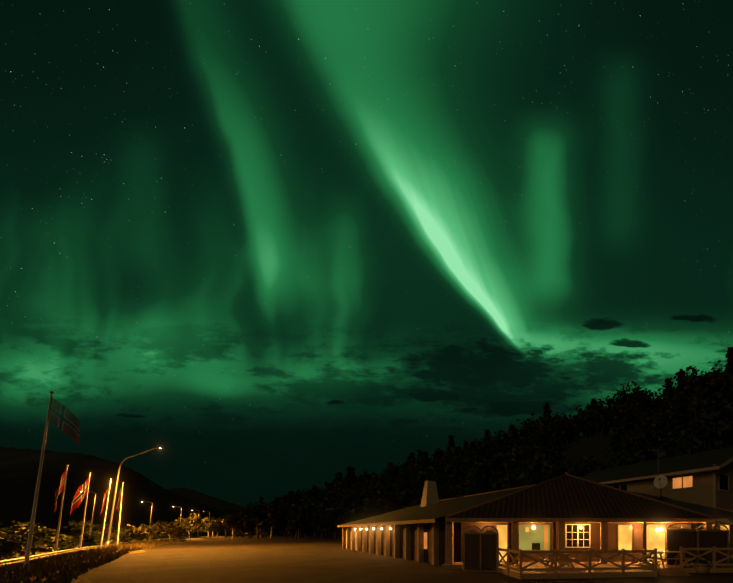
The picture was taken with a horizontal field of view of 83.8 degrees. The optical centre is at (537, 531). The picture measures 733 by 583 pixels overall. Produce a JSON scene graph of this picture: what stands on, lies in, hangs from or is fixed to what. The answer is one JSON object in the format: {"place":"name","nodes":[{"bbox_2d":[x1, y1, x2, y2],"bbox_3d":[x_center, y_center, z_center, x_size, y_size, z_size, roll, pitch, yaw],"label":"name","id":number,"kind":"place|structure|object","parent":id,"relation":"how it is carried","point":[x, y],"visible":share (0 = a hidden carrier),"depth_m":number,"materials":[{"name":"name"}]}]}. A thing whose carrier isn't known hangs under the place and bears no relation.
{"place":"outdoors","nodes":[
{"label":"outdoors","id":0,"kind":"place"},
{"bbox_2d":[0,532,229,546],"bbox_3d":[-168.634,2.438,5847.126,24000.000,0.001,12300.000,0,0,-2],"label":"ground","id":1,"kind":"structure","parent":0,"point":[194,534],"depth_m":226.66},
{"bbox_2d":[0,520,160,564],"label":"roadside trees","id":2,"kind":"object","parent":1,"relation":"on","point":[13,540],"visible":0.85,"depth_m":47.07,"materials":[{"name":"green plant"}]},
{"bbox_2d":[0,535,229,566],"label":"plants","id":3,"kind":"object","parent":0,"point":[36,553],"depth_m":58.38,"materials":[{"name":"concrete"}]},
{"bbox_2d":[88,491,96,534],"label":"road lamp","id":4,"kind":"object","parent":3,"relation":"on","point":[93,513],"visible":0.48,"depth_m":55.96,"materials":[{"name":"metal"}]},
{"bbox_2d":[140,501,152,539],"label":"road lamp","id":5,"kind":"object","parent":3,"relation":"on","point":[150,518],"visible":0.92,"depth_m":77.55,"materials":[{"name":"metal"}]},
{"bbox_2d":[0,447,245,531],"bbox_3d":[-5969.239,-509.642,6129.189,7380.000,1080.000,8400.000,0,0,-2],"label":"mountains","id":6,"kind":"structure","parent":0,"point":[19,468],"depth_m":3012.91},
{"bbox_2d":[1,534,244,582],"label":"verge grass","id":7,"kind":"structure","parent":0,"point":[81,579],"depth_m":16.03,"materials":[{"name":"plant"}]},
{"bbox_2d":[23,391,79,566],"bbox_3d":[-25.706,-2.648,19.321,2.461,9.441,0.410,0,0,-12],"label":"flag pole","id":8,"kind":"object","parent":7,"relation":"on","point":[63,418],"visible":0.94,"depth_m":19.29,"materials":[{"name":"metal"}]},
{"bbox_2d":[54,465,68,551],"bbox_3d":[-40.444,-1.800,31.011,1.220,7.744,0.397,0,0,-2],"label":"flag pole","id":9,"kind":"object","parent":7,"relation":"on","point":[60,488],"visible":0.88,"depth_m":31.05,"materials":[{"name":"metal"}]},
{"bbox_2d":[70,472,90,547],"bbox_3d":[-44.720,-1.873,35.947,1.680,7.890,0.362,0,0,-12],"label":"flag pole","id":10,"kind":"object","parent":7,"relation":"on","point":[81,493],"visible":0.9,"depth_m":35.94,"materials":[{"name":"metal"}]},
{"bbox_2d":[0,539,190,582],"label":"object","id":11,"kind":"object","parent":7,"relation":"on","point":[49,566],"visible":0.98,"depth_m":20.14,"materials":[{"name":"plant"}]},
{"bbox_2d":[99,479,111,547],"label":"flag pole","id":12,"kind":"object","parent":7,"relation":"on","point":[106,495],"visible":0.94,"depth_m":40.34,"materials":[{"name":"metal"}]},
{"bbox_2d":[0,534,231,565],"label":"guard rail","id":13,"kind":"object","parent":7,"relation":"on","point":[16,560],"visible":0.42,"depth_m":28.68,"materials":[{"name":"metal"}]},
{"bbox_2d":[116,482,123,544],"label":"flag pole","id":14,"kind":"object","parent":7,"relation":"on","point":[119,496],"visible":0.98,"depth_m":44.41,"materials":[{"name":"metal"}]},
{"bbox_2d":[105,446,163,546],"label":"parking lamp","id":15,"kind":"object","parent":7,"relation":"on","point":[111,519],"visible":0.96,"depth_m":42.10,"materials":[{"name":"metal"}]},
{"bbox_2d":[144,513,234,541],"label":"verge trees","id":16,"kind":"object","parent":7,"relation":"on","point":[178,531],"visible":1,"depth_m":104.22,"materials":[{"name":"green plant"}]},
{"bbox_2d":[0,0,732,510],"label":"sky","id":17,"kind":"structure","parent":0,"point":[277,248],"materials":[{"name":"green"}]},
{"bbox_2d":[80,534,732,582],"bbox_3d":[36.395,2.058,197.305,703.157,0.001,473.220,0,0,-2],"label":"gravel lot","id":18,"kind":"structure","parent":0,"point":[283,559],"depth_m":20.42,"materials":[{"name":"brown gravel"}]},
{"bbox_2d":[337,480,535,564],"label":"long wing","id":19,"kind":"structure","parent":18,"relation":"on","point":[417,533],"depth_m":29.50,"materials":[{"name":"brown wood"}]},
{"bbox_2d":[442,472,714,569],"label":"pavilion","id":20,"kind":"structure","parent":18,"relation":"on","point":[566,511],"depth_m":21.86,"materials":[{"name":"wood"}]},
{"bbox_2d":[653,475,667,500],"bbox_3d":[7.617,-2.329,22.645,0.657,2.375,0.666,0,0,-14],"label":"satellite dish","id":21,"kind":"object","parent":20,"relation":"on","point":[660,481],"visible":0.9,"depth_m":22.75,"materials":[{"name":"paint"}]},
{"bbox_2d":[628,491,732,524],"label":"link roof","id":22,"kind":"structure","parent":20,"relation":"attached to","point":[723,516],"depth_m":22.49,"materials":[{"name":"metal"}]},
{"bbox_2d":[462,564,732,578],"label":"terrace deck","id":23,"kind":"structure","parent":18,"relation":"on","point":[672,570],"depth_m":17.01,"materials":[{"name":"brown wood"}]},
{"bbox_2d":[539,553,581,567],"bbox_3d":[1.088,1.441,18.197,1.810,0.786,1.800,0,0,-7],"label":"picnic table","id":24,"kind":"object","parent":23,"relation":"on","point":[551,559],"visible":0.44,"depth_m":17.57,"materials":[{"name":"brown wood"}]},
{"bbox_2d":[463,522,728,570],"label":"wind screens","id":25,"kind":"object","parent":23,"relation":"on","point":[479,550],"visible":0.96,"depth_m":19.88,"materials":[{"name":"brown wood"}]},
{"bbox_2d":[496,546,732,579],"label":"terrace railing","id":26,"kind":"object","parent":23,"relation":"on","point":[622,567],"visible":0.98,"depth_m":16.32,"materials":[{"name":"brown wood"}]},
{"bbox_2d":[651,551,690,567],"bbox_3d":[6.916,1.441,19.167,1.800,0.786,1.810,0,0,-10],"label":"picnic table","id":27,"kind":"object","parent":23,"relation":"on","point":[677,557],"visible":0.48,"depth_m":18.77,"materials":[{"name":"brown wood"}]},
{"bbox_2d":[637,553,659,570],"bbox_3d":[5.362,1.533,17.737,1.091,1.050,1.052,0,0,-2],"label":"barrel planter","id":28,"kind":"object","parent":18,"relation":"on","point":[647,560],"visible":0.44,"depth_m":17.57,"materials":[{"name":"plant"}]},
{"bbox_2d":[580,447,732,560],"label":"house","id":29,"kind":"structure","parent":18,"relation":"on","point":[704,478],"depth_m":26.01,"materials":[{"name":"beige"}]},
{"bbox_2d":[644,449,670,475],"bbox_3d":[8.073,-4.667,24.768,1.612,1.900,1.100,0,0,-22],"label":"tv antenna","id":30,"kind":"object","parent":29,"relation":"attached to","point":[658,458],"visible":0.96,"depth_m":24.79,"materials":[{"name":"metal"}]},
{"bbox_2d":[691,552,712,572],"bbox_3d":[8.240,1.535,18.416,1.053,1.046,1.063,0,0,35],"label":"barrel planter","id":31,"kind":"object","parent":18,"relation":"on","point":[702,568],"visible":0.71,"depth_m":18.14,"materials":[{"name":"brown wood"}]},
{"bbox_2d":[214,429,732,536],"bbox_3d":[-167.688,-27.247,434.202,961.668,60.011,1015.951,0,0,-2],"label":"hillside","id":32,"kind":"structure","parent":0,"point":[589,446],"depth_m":125.14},
{"bbox_2d":[219,496,333,538],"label":"trees","id":33,"kind":"object","parent":32,"relation":"on","point":[259,521],"visible":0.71,"depth_m":103.20,"materials":[{"name":"green plant"}]},
{"bbox_2d":[213,347,732,537],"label":"hill forest","id":34,"kind":"object","parent":32,"relation":"on","point":[693,411],"visible":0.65,"depth_m":104.30,"materials":[{"name":"green plant"}]}
]}

